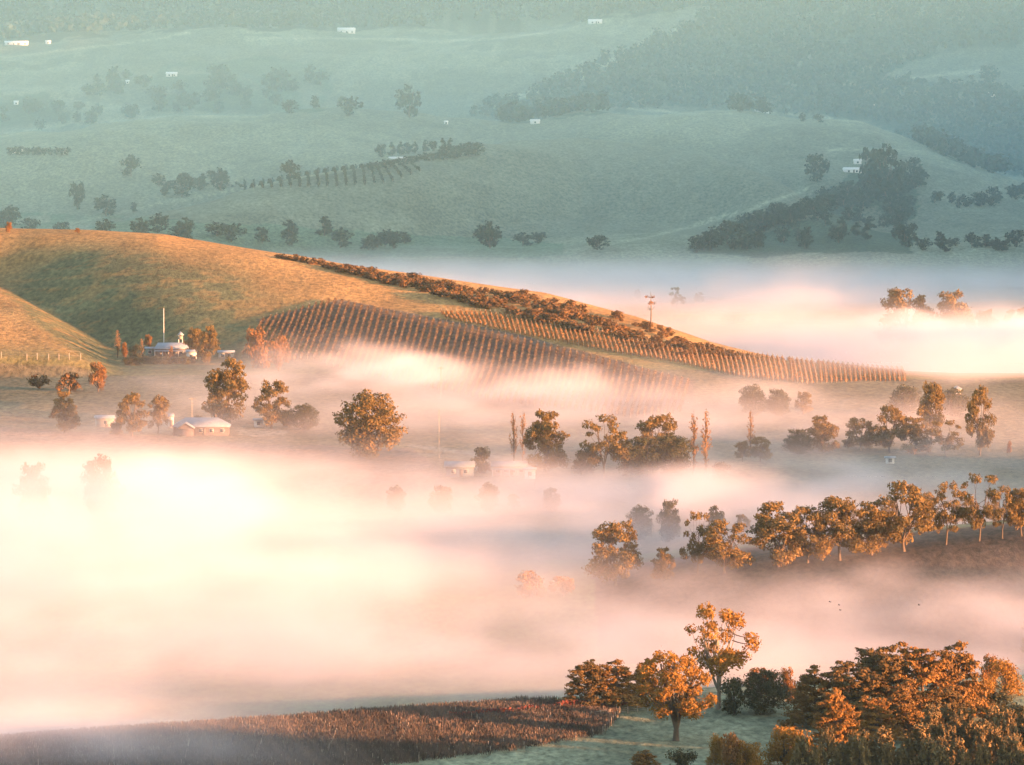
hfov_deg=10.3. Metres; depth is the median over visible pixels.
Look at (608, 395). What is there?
vine row
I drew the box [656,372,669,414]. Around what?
vine row
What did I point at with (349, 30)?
house
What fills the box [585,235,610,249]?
tree
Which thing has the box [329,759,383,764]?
vine row
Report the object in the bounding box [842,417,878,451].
gum tree
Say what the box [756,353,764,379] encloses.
vine row
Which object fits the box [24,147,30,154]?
tree
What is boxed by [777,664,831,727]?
cypress tree
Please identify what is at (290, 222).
tree
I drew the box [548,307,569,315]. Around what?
shrub
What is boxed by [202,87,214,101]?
tree
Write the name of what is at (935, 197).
tree
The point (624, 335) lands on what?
shrub
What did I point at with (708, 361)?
vine row
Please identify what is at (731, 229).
tree
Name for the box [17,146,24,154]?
tree
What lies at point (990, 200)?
tree
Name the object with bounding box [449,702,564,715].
vine row
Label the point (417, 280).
shrub
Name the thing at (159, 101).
tree
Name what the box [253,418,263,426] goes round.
shed
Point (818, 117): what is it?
tree
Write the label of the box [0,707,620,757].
vine row
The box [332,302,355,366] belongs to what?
vine row
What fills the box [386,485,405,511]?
bushy tree
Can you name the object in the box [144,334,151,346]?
bush
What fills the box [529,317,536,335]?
vine row
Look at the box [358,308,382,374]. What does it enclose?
vine row
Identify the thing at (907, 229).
tree
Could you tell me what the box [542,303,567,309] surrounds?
shrub
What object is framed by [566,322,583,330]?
shrub
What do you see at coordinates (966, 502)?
bushy tree
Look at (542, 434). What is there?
gum tree
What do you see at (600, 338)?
vine row
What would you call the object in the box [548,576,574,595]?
bush
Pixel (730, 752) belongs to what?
bush
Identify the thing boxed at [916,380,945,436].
gum tree
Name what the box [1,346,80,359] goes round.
fence
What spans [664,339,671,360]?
vine row
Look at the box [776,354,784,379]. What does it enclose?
vine row
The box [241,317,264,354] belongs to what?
vine row
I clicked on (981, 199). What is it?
tree
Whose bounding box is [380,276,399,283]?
shrub
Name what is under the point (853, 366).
vine row
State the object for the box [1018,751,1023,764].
young pine
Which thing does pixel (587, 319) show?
shrub
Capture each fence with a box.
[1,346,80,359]
[591,702,714,712]
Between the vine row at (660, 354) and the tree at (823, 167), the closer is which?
the vine row at (660, 354)
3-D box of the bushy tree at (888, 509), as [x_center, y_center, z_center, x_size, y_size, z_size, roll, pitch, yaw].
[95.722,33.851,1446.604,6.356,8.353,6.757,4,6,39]
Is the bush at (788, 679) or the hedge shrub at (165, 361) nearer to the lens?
the bush at (788, 679)
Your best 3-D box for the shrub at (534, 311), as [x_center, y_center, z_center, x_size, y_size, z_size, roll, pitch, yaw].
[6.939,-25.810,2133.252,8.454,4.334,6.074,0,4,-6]
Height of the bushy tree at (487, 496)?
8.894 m
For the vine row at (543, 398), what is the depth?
1965.53 m
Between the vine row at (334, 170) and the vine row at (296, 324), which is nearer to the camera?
the vine row at (296, 324)
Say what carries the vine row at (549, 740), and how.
on the ground
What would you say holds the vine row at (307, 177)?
on the hills at (648, 190)
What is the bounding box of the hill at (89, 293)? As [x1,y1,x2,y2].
[0,228,1023,397]
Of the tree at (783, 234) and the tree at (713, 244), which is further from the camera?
the tree at (783, 234)
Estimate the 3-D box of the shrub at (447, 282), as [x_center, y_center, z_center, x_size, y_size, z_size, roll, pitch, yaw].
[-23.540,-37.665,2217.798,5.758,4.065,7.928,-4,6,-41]
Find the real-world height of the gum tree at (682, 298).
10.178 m
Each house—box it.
[4,41,28,44]
[166,72,177,76]
[337,28,355,33]
[588,19,601,23]
[842,167,861,172]
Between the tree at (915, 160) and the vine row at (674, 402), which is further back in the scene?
the tree at (915, 160)
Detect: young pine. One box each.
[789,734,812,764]
[807,744,824,764]
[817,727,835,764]
[831,740,850,764]
[843,732,858,759]
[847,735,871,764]
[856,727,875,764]
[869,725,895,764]
[877,742,896,764]
[894,746,908,764]
[898,732,916,764]
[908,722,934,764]
[916,736,936,764]
[919,702,944,727]
[921,709,942,739]
[929,745,950,764]
[935,735,947,763]
[938,723,954,758]
[939,701,951,725]
[943,709,955,725]
[945,713,967,751]
[948,736,969,764]
[953,748,972,764]
[955,704,972,737]
[963,722,976,757]
[966,719,977,739]
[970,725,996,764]
[973,741,993,764]
[974,719,994,746]
[983,704,1001,724]
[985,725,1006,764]
[990,709,1005,759]
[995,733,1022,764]
[997,724,1019,757]
[1002,708,1017,733]
[1007,732,1023,764]
[1015,712,1023,728]
[1017,724,1023,745]
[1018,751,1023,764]
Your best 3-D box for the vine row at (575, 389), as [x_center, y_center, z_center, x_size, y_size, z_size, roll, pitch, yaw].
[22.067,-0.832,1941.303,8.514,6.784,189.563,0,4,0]
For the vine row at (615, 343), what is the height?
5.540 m
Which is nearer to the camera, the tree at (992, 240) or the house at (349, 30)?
the tree at (992, 240)
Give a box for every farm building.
[444,461,474,476]
[491,461,527,476]
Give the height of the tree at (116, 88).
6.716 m
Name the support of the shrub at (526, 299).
on the hill at (89, 293)
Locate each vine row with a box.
[0,696,542,737]
[0,697,585,742]
[0,698,582,742]
[0,698,583,744]
[0,701,594,749]
[0,704,610,748]
[0,704,617,753]
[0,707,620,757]
[0,712,616,762]
[0,715,614,763]
[0,717,612,764]
[1,694,527,734]
[1,696,564,741]
[1,710,618,759]
[1,720,610,764]
[4,695,556,738]
[10,722,608,764]
[45,724,606,764]
[80,728,605,764]
[104,730,594,764]
[122,733,577,764]
[146,735,559,764]
[186,738,541,764]
[215,743,525,764]
[235,746,490,764]
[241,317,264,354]
[243,179,254,189]
[248,315,271,357]
[253,179,263,187]
[260,314,278,349]
[262,178,273,187]
[266,312,283,347]
[267,309,290,359]
[271,175,282,186]
[278,756,419,764]
[280,306,303,360]
[281,174,291,187]
[284,308,297,337]
[284,750,455,764]
[287,303,310,359]
[291,172,301,186]
[293,302,316,359]
[299,170,310,185]
[299,299,323,358]
[306,298,329,357]
[308,169,319,186]
[312,296,336,358]
[317,167,328,185]
[318,299,343,361]
[325,299,349,363]
[327,167,337,185]
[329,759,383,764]
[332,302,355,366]
[336,165,347,184]
[338,302,362,368]
[345,164,356,185]
[345,305,369,371]
[352,306,375,371]
[355,163,365,184]
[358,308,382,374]
[364,161,375,182]
[364,310,388,374]
[371,311,395,377]
[374,165,383,181]
[377,312,401,376]
[383,314,408,379]
[384,164,393,180]
[391,315,414,380]
[392,162,401,176]
[397,316,421,382]
[402,163,411,174]
[403,317,427,382]
[410,317,435,384]
[411,162,420,172]
[416,319,441,384]
[423,319,447,386]
[429,322,454,388]
[436,322,460,389]
[440,308,447,319]
[444,324,466,389]
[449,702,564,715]
[450,324,473,391]
[455,311,462,321]
[457,327,480,392]
[460,310,467,321]
[464,328,486,394]
[465,311,472,323]
[469,310,477,325]
[471,331,493,396]
[474,310,482,326]
[478,332,499,398]
[479,309,487,326]
[484,309,491,327]
[485,334,506,400]
[489,311,497,328]
[491,335,512,399]
[494,312,502,329]
[498,336,519,400]
[499,312,506,330]
[503,312,511,332]
[506,338,525,401]
[508,311,516,333]
[513,339,532,402]
[514,310,520,333]
[518,311,525,334]
[519,341,538,403]
[524,316,530,335]
[526,341,545,405]
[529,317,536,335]
[533,318,541,337]
[533,344,551,406]
[539,320,545,339]
[540,344,558,407]
[543,319,550,340]
[546,348,565,406]
[548,321,555,341]
[553,320,560,340]
[554,348,571,407]
[558,324,565,341]
[558,698,650,707]
[560,351,578,407]
[563,325,569,342]
[567,351,584,408]
[568,326,575,343]
[573,328,579,344]
[574,354,591,410]
[578,329,584,346]
[581,354,598,411]
[582,331,589,347]
[587,325,594,347]
[588,357,604,412]
[593,331,599,348]
[595,359,610,413]
[596,329,603,349]
[601,330,608,350]
[601,361,617,413]
[605,330,613,350]
[608,362,624,413]
[610,331,618,353]
[615,364,630,414]
[616,332,623,353]
[621,337,628,353]
[622,366,637,416]
[626,339,633,354]
[629,368,643,417]
[631,337,638,355]
[636,369,649,417]
[637,338,643,355]
[642,340,648,356]
[643,369,656,416]
[645,337,652,358]
[650,371,662,413]
[651,339,658,359]
[655,338,662,360]
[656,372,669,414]
[660,338,667,359]
[663,375,676,413]
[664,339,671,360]
[669,344,676,361]
[670,376,682,413]
[673,343,681,361]
[677,378,689,411]
[679,347,686,363]
[685,349,691,365]
[691,348,696,366]
[693,344,701,367]
[699,343,706,368]
[703,346,711,369]
[709,349,716,370]
[714,350,721,371]
[719,350,725,373]
[723,350,731,374]
[727,347,735,375]
[733,348,740,374]
[737,350,745,376]
[742,350,750,377]
[747,352,755,377]
[751,352,759,379]
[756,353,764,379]
[761,351,769,379]
[766,352,774,379]
[771,353,779,379]
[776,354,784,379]
[780,355,788,380]
[785,356,794,381]
[791,356,798,382]
[795,357,803,382]
[800,356,808,382]
[805,357,813,382]
[809,358,818,381]
[815,359,823,381]
[821,359,827,381]
[825,359,833,382]
[830,360,837,382]
[835,359,842,381]
[840,360,847,381]
[845,361,852,380]
[850,362,857,380]
[855,363,862,380]
[859,363,867,380]
[864,364,872,380]
[869,364,876,380]
[874,363,881,380]
[879,363,886,380]
[884,365,891,380]
[889,365,896,380]
[894,366,900,380]
[899,366,905,380]
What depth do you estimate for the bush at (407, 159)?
3135.05 m
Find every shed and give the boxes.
[94,415,115,426]
[144,347,154,355]
[167,413,174,426]
[217,350,234,358]
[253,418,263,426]
[523,467,536,478]
[530,119,539,123]
[853,159,861,163]
[884,456,895,463]
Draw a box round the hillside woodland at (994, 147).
[473,0,1023,176]
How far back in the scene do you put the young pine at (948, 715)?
1058.48 m
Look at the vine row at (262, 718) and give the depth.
1086.06 m
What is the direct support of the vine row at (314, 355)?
on the hill at (89, 293)
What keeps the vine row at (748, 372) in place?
on the hill at (89, 293)
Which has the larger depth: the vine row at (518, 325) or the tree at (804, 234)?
the tree at (804, 234)
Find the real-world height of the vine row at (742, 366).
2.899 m
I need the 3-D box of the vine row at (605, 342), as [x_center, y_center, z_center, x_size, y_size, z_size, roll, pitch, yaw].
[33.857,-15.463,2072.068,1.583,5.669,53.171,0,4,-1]
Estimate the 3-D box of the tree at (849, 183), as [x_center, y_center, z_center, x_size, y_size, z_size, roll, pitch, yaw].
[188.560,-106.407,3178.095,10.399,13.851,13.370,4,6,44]
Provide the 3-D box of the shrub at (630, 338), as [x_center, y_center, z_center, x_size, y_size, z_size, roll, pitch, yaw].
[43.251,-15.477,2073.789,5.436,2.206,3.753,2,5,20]
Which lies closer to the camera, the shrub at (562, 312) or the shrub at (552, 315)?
the shrub at (552, 315)
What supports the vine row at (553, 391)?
on the hill at (89, 293)
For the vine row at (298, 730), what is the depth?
1071.48 m
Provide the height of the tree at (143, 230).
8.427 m
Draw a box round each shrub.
[121,357,132,364]
[128,355,138,364]
[142,356,153,363]
[149,356,159,364]
[159,356,168,363]
[175,357,181,363]
[180,356,190,364]
[189,356,197,362]
[310,257,324,263]
[321,260,329,267]
[324,262,335,268]
[335,264,348,272]
[347,267,367,275]
[361,271,369,277]
[368,271,383,280]
[372,271,395,279]
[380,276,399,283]
[386,278,399,284]
[394,273,406,278]
[397,278,407,286]
[402,272,414,279]
[404,276,414,285]
[408,272,422,279]
[410,276,430,282]
[411,282,420,286]
[415,285,426,290]
[421,280,434,285]
[424,284,439,291]
[425,280,445,290]
[428,289,448,296]
[443,281,459,286]
[443,290,457,298]
[449,283,462,291]
[456,292,468,301]
[460,285,470,291]
[461,289,477,294]
[467,293,483,303]
[467,297,479,305]
[468,292,488,299]
[473,298,487,306]
[476,286,488,291]
[491,295,508,302]
[492,302,499,306]
[496,291,508,298]
[500,303,516,309]
[502,292,528,302]
[505,306,518,312]
[511,308,537,315]
[517,289,529,296]
[520,302,529,306]
[521,308,540,317]
[522,297,530,303]
[527,312,546,320]
[528,293,538,298]
[530,297,548,302]
[531,300,548,308]
[533,313,561,323]
[536,306,554,312]
[539,313,551,322]
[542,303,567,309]
[547,297,559,302]
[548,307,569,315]
[551,317,566,326]
[557,309,571,318]
[558,303,578,313]
[562,303,572,312]
[564,320,574,328]
[566,299,577,307]
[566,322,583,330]
[573,311,588,319]
[576,304,588,313]
[576,325,593,332]
[582,314,594,323]
[595,319,605,325]
[601,322,626,330]
[606,323,618,331]
[609,310,624,317]
[611,330,627,335]
[615,332,627,338]
[624,329,638,334]
[624,334,643,341]
[625,337,636,342]
[629,332,647,339]
[642,322,653,328]
[644,328,655,332]
[648,336,662,343]
[649,343,664,352]
[653,325,673,331]
[659,330,675,336]
[663,341,671,348]
[673,336,687,342]
[673,343,694,349]
[679,350,690,356]
[698,342,711,348]
[698,350,716,356]
[705,346,721,350]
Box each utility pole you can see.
[163,308,163,342]
[645,294,655,323]
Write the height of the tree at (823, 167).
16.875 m
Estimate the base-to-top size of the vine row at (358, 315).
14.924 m
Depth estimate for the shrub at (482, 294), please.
2174.77 m
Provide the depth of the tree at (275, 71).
4353.14 m
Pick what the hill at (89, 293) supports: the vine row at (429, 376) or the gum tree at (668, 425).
the vine row at (429, 376)
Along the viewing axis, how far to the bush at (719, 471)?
1625.80 m
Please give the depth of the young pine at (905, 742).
1029.84 m
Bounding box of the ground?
[0,394,1023,764]
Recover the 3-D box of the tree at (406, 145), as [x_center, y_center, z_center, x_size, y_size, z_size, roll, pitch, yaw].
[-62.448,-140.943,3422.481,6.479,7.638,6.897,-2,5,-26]
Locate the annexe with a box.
[185,350,196,359]
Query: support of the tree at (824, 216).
on the hills at (648, 190)
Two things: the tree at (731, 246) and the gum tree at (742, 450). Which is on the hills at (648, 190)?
the tree at (731, 246)
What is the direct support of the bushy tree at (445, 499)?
on the ground
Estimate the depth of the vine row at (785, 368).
2009.95 m
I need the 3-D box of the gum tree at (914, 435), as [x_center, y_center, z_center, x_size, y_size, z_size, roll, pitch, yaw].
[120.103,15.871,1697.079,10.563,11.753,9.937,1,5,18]
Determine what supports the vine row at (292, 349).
on the hill at (89, 293)
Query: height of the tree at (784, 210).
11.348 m
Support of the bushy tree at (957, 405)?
on the ground
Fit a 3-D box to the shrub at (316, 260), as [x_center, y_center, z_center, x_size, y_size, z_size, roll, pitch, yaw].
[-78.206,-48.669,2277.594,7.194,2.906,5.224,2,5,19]
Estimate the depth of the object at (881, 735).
1022.35 m
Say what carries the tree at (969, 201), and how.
on the hills at (648, 190)
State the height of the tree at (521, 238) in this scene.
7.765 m
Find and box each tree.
[0,204,21,225]
[0,210,13,222]
[0,221,6,227]
[6,147,12,154]
[11,461,51,522]
[12,146,19,154]
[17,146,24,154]
[18,218,40,228]
[22,98,33,113]
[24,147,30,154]
[30,146,36,154]
[31,100,46,111]
[33,117,46,129]
[35,146,41,154]
[47,147,53,154]
[48,390,81,432]
[50,99,66,113]
[52,100,64,113]
[52,221,69,228]
[53,146,58,154]
[63,147,70,154]
[68,181,84,209]
[72,111,80,121]
[73,101,84,109]
[78,453,126,521]
[81,83,95,94]
[83,109,92,119]
[84,111,97,123]
[89,82,106,95]
[91,102,102,116]
[93,73,100,80]
[93,194,116,215]
[95,218,115,230]
[105,66,119,88]
[110,76,125,88]
[112,85,118,92]
[113,331,120,357]
[115,392,149,435]
[119,154,141,175]
[120,104,139,117]
[121,69,132,79]
[124,107,139,117]
[129,217,148,231]
[130,202,136,211]
[133,76,141,83]
[136,226,152,232]
[137,75,152,86]
[144,85,167,98]
[147,394,171,433]
[148,212,169,232]
[151,91,167,110]
[151,173,165,185]
[160,185,168,195]
[163,180,172,189]
[168,225,185,235]
[170,173,195,196]
[171,79,189,94]
[173,96,190,111]
[175,217,194,234]
[176,92,201,108]
[178,223,192,238]
[183,327,202,353]
[195,176,205,189]
[195,324,220,362]
[197,173,208,186]
[201,355,250,422]
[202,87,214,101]
[203,75,224,87]
[204,221,225,235]
[205,82,220,100]
[206,63,228,76]
[206,170,215,177]
[210,167,229,190]
[213,100,223,112]
[216,71,228,82]
[218,223,246,241]
[219,71,236,88]
[227,85,244,95]
[229,80,242,91]
[241,85,252,98]
[251,379,291,428]
[254,227,270,242]
[261,73,276,87]
[262,87,271,97]
[268,67,282,79]
[268,94,282,103]
[270,71,290,90]
[277,67,288,77]
[279,159,301,178]
[280,99,298,112]
[280,220,298,233]
[281,224,298,244]
[289,403,320,429]
[302,64,315,82]
[309,69,329,85]
[310,95,319,108]
[314,216,332,235]
[331,227,354,247]
[332,388,408,459]
[336,96,363,115]
[360,236,378,247]
[360,237,377,249]
[368,233,388,247]
[374,144,385,156]
[377,229,394,245]
[382,230,405,248]
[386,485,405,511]
[387,142,395,155]
[394,84,421,117]
[396,142,404,154]
[399,232,411,243]
[402,142,413,153]
[412,141,418,152]
[422,139,429,151]
[427,141,437,150]
[428,485,452,512]
[438,138,446,149]
[447,137,452,146]
[469,107,476,116]
[472,225,499,242]
[474,481,499,510]
[475,220,501,247]
[503,93,513,100]
[509,412,518,460]
[512,232,533,245]
[519,413,526,460]
[522,408,571,471]
[528,232,546,242]
[536,104,549,117]
[538,93,549,101]
[542,487,561,511]
[556,659,618,707]
[579,414,633,477]
[581,518,643,585]
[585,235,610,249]
[587,659,641,707]
[616,436,666,477]
[622,658,658,704]
[625,504,653,539]
[633,412,678,457]
[635,650,719,740]
[641,432,694,475]
[650,547,675,580]
[656,498,681,541]
[669,287,686,308]
[679,511,710,574]
[683,601,761,708]
[687,236,705,252]
[689,413,698,474]
[689,519,755,573]
[694,292,704,301]
[695,231,713,249]
[699,229,723,249]
[700,408,712,474]
[705,505,725,534]
[708,220,743,243]
[713,230,727,244]
[726,236,739,248]
[731,514,750,536]
[732,221,751,237]
[734,212,752,229]
[734,440,751,461]
[736,229,746,246]
[737,234,759,249]
[738,383,768,415]
[739,667,793,714]
[744,209,781,230]
[745,410,754,451]
[745,501,809,566]
[749,436,772,461]
[753,230,766,241]
[753,232,764,248]
[762,209,780,226]
[763,388,791,415]
[765,202,782,210]
[773,225,791,242]
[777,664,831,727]
[780,203,801,221]
[781,428,814,453]
[786,202,808,219]
[786,505,833,562]
[791,201,808,220]
[794,228,801,240]
[794,391,813,414]
[798,113,805,120]
[798,227,813,248]
[799,196,815,216]
[804,153,829,181]
[805,415,841,452]
[805,660,885,726]
[807,198,822,214]
[808,687,874,750]
[809,208,822,220]
[809,495,868,560]
[812,113,824,122]
[813,186,829,197]
[817,192,838,211]
[818,209,833,225]
[828,226,849,242]
[829,182,855,204]
[837,216,846,232]
[840,180,857,203]
[841,207,855,219]
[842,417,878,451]
[846,499,894,555]
[847,510,864,528]
[848,181,876,198]
[850,222,861,235]
[850,644,918,719]
[852,205,865,222]
[855,695,912,742]
[858,147,879,179]
[861,224,871,238]
[862,143,907,200]
[864,216,876,227]
[868,405,909,452]
[873,287,937,352]
[874,480,935,551]
[877,213,889,227]
[880,501,901,519]
[881,203,897,215]
[884,678,932,735]
[885,214,905,227]
[885,641,977,726]
[886,384,921,415]
[890,172,911,185]
[891,203,915,217]
[891,219,904,231]
[891,223,917,246]
[893,173,913,191]
[894,195,910,204]
[895,210,907,225]
[898,416,932,453]
[902,174,920,190]
[905,157,922,172]
[906,195,916,205]
[909,171,924,188]
[910,166,929,186]
[910,491,937,522]
[915,238,932,249]
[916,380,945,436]
[923,686,971,715]
[924,480,973,544]
[925,289,975,353]
[925,640,994,717]
[926,419,964,456]
[930,193,937,202]
[932,190,944,200]
[934,231,946,247]
[940,148,947,156]
[940,240,950,251]
[941,387,969,416]
[947,191,956,202]
[948,237,953,246]
[950,497,972,523]
[953,238,960,245]
[954,199,961,207]
[956,194,971,205]
[956,473,1004,540]
[961,154,969,162]
[963,199,974,206]
[964,232,979,247]
[964,385,996,455]
[970,192,988,202]
[972,194,987,206]
[973,308,998,342]
[974,677,998,714]
[979,64,1000,81]
[979,234,989,246]
[979,653,1000,680]
[985,186,998,195]
[986,501,1001,520]
[986,657,1023,695]
[987,196,999,205]
[989,239,999,250]
[989,485,1021,538]
[993,240,1000,250]
[998,240,1008,250]
[1000,240,1010,247]
[1001,307,1023,342]
[1003,488,1023,535]
[1005,184,1019,193]
[1006,229,1023,246]
[1007,189,1015,197]
[1012,192,1020,199]
[1017,184,1023,194]
[1020,621,1023,651]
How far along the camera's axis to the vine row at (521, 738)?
1049.53 m
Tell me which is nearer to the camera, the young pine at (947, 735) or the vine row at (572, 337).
the young pine at (947, 735)
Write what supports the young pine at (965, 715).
on the ground
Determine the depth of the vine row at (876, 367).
2018.31 m
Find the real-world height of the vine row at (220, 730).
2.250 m
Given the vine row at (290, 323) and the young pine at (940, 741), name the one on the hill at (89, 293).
the vine row at (290, 323)
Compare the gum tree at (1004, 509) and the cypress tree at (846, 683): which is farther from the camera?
the gum tree at (1004, 509)
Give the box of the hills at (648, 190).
[0,0,1023,308]
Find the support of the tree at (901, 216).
on the hills at (648, 190)
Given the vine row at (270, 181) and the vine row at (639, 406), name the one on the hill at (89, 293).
the vine row at (639, 406)
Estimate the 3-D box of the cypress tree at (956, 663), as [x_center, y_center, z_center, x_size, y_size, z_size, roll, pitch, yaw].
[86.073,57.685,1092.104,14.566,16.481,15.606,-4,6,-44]
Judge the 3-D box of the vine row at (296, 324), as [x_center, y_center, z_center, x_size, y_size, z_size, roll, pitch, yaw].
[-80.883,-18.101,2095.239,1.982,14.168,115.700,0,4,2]
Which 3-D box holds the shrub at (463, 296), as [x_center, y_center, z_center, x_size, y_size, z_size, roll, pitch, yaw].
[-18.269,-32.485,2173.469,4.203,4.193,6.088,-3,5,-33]
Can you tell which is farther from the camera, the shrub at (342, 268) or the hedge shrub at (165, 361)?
the shrub at (342, 268)
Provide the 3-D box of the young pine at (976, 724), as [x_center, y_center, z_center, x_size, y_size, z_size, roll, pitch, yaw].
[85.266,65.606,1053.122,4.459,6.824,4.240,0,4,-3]
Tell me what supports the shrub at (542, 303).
on the hill at (89, 293)
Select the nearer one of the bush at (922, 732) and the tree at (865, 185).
the bush at (922, 732)
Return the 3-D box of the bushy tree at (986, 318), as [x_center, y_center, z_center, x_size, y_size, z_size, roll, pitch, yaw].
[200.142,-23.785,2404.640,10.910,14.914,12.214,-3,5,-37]
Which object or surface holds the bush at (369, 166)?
on the hills at (648, 190)
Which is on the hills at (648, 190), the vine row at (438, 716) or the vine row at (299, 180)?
the vine row at (299, 180)
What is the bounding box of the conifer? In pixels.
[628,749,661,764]
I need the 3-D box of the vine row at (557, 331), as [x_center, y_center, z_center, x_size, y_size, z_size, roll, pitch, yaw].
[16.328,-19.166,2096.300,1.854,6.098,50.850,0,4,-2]
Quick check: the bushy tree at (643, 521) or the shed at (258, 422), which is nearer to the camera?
the bushy tree at (643, 521)
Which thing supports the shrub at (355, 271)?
on the hill at (89, 293)
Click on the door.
(460, 470)
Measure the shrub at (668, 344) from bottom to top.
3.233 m
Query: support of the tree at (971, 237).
on the hills at (648, 190)
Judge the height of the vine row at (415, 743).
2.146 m
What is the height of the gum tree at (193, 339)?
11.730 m
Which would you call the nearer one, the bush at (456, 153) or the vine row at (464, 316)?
the vine row at (464, 316)
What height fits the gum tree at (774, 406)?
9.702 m
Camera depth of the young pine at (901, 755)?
1014.56 m
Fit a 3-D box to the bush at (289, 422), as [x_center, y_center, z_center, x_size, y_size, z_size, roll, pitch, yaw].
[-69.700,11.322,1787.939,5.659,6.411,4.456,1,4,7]
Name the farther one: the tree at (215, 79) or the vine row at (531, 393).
the tree at (215, 79)
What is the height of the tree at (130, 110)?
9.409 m
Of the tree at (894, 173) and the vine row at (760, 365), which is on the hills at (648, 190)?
the tree at (894, 173)
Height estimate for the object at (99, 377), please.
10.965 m
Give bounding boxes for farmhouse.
[154,343,188,356]
[172,414,230,436]
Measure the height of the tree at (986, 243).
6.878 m
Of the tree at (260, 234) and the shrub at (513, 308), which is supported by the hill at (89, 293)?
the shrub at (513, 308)
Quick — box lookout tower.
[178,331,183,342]
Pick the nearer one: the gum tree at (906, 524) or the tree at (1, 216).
the gum tree at (906, 524)
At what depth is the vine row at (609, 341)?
2066.92 m
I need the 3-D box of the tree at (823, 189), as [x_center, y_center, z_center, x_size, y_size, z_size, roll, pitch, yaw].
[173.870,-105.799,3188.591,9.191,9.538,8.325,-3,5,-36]
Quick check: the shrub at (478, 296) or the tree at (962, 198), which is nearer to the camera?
the shrub at (478, 296)
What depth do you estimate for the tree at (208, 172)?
3305.57 m
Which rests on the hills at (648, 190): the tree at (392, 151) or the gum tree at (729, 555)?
the tree at (392, 151)
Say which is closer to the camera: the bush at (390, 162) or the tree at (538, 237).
the tree at (538, 237)
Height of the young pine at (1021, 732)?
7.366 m
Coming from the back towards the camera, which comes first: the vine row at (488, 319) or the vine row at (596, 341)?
the vine row at (488, 319)
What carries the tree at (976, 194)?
on the hills at (648, 190)
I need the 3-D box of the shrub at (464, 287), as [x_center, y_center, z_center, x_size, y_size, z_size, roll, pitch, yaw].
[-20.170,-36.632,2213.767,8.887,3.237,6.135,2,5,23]
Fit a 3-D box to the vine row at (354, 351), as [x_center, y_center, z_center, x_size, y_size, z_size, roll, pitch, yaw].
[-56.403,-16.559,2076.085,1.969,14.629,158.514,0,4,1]
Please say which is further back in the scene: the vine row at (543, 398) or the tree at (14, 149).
the tree at (14, 149)
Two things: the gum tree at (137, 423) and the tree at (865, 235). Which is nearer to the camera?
the gum tree at (137, 423)
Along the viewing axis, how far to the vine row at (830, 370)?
2014.12 m
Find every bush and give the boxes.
[5,222,11,231]
[26,374,51,388]
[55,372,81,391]
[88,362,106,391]
[109,421,123,434]
[121,342,127,356]
[127,344,143,357]
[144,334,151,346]
[169,345,173,356]
[220,412,230,423]
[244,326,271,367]
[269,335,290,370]
[282,410,295,426]
[363,163,373,169]
[373,160,382,167]
[380,159,389,166]
[386,159,396,166]
[394,157,404,164]
[400,156,410,163]
[408,156,417,162]
[415,154,423,161]
[422,152,429,160]
[429,152,438,159]
[438,145,454,158]
[446,145,462,158]
[454,143,467,156]
[463,142,476,155]
[468,142,484,154]
[469,446,491,473]
[514,570,547,597]
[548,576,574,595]
[570,446,601,475]
[663,746,697,764]
[706,733,723,764]
[711,462,730,478]
[718,676,747,714]
[720,731,746,764]
[733,737,764,764]
[743,667,776,694]
[758,724,813,764]
[780,667,795,703]
[989,690,1013,713]
[999,702,1023,720]
[1006,440,1011,452]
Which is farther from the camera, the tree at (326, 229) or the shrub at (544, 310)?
the tree at (326, 229)
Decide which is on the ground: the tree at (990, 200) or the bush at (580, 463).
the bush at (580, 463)
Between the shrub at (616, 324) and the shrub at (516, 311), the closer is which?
the shrub at (616, 324)
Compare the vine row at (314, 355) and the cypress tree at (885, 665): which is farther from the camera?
the vine row at (314, 355)
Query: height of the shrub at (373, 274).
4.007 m
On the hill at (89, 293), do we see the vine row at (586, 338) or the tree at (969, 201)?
the vine row at (586, 338)
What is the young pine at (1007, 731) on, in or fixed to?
on the ground
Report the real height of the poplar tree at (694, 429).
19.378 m
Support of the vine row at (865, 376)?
on the hill at (89, 293)
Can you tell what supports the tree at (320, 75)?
on the hills at (648, 190)
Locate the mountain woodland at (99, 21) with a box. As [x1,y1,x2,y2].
[0,0,718,39]
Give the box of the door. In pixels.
[459,469,462,476]
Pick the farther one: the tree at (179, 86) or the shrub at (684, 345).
the tree at (179, 86)
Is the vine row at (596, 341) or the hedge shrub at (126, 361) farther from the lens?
the vine row at (596, 341)
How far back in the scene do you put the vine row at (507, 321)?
2116.41 m
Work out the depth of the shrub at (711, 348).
2075.52 m
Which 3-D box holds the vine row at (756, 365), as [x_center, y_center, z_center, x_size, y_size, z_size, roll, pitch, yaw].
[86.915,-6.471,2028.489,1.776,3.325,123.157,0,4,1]
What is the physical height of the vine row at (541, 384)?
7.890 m
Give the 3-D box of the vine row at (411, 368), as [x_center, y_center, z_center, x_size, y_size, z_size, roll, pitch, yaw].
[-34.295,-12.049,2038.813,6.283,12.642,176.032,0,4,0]
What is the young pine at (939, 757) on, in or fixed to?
on the ground
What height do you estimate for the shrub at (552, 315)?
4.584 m
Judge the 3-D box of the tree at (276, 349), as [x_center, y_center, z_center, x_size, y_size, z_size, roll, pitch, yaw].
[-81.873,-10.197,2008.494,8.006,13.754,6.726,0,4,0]
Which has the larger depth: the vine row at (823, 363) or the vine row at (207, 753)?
the vine row at (823, 363)
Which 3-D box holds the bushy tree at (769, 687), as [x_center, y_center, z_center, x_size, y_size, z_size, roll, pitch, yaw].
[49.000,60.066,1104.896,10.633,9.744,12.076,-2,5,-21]

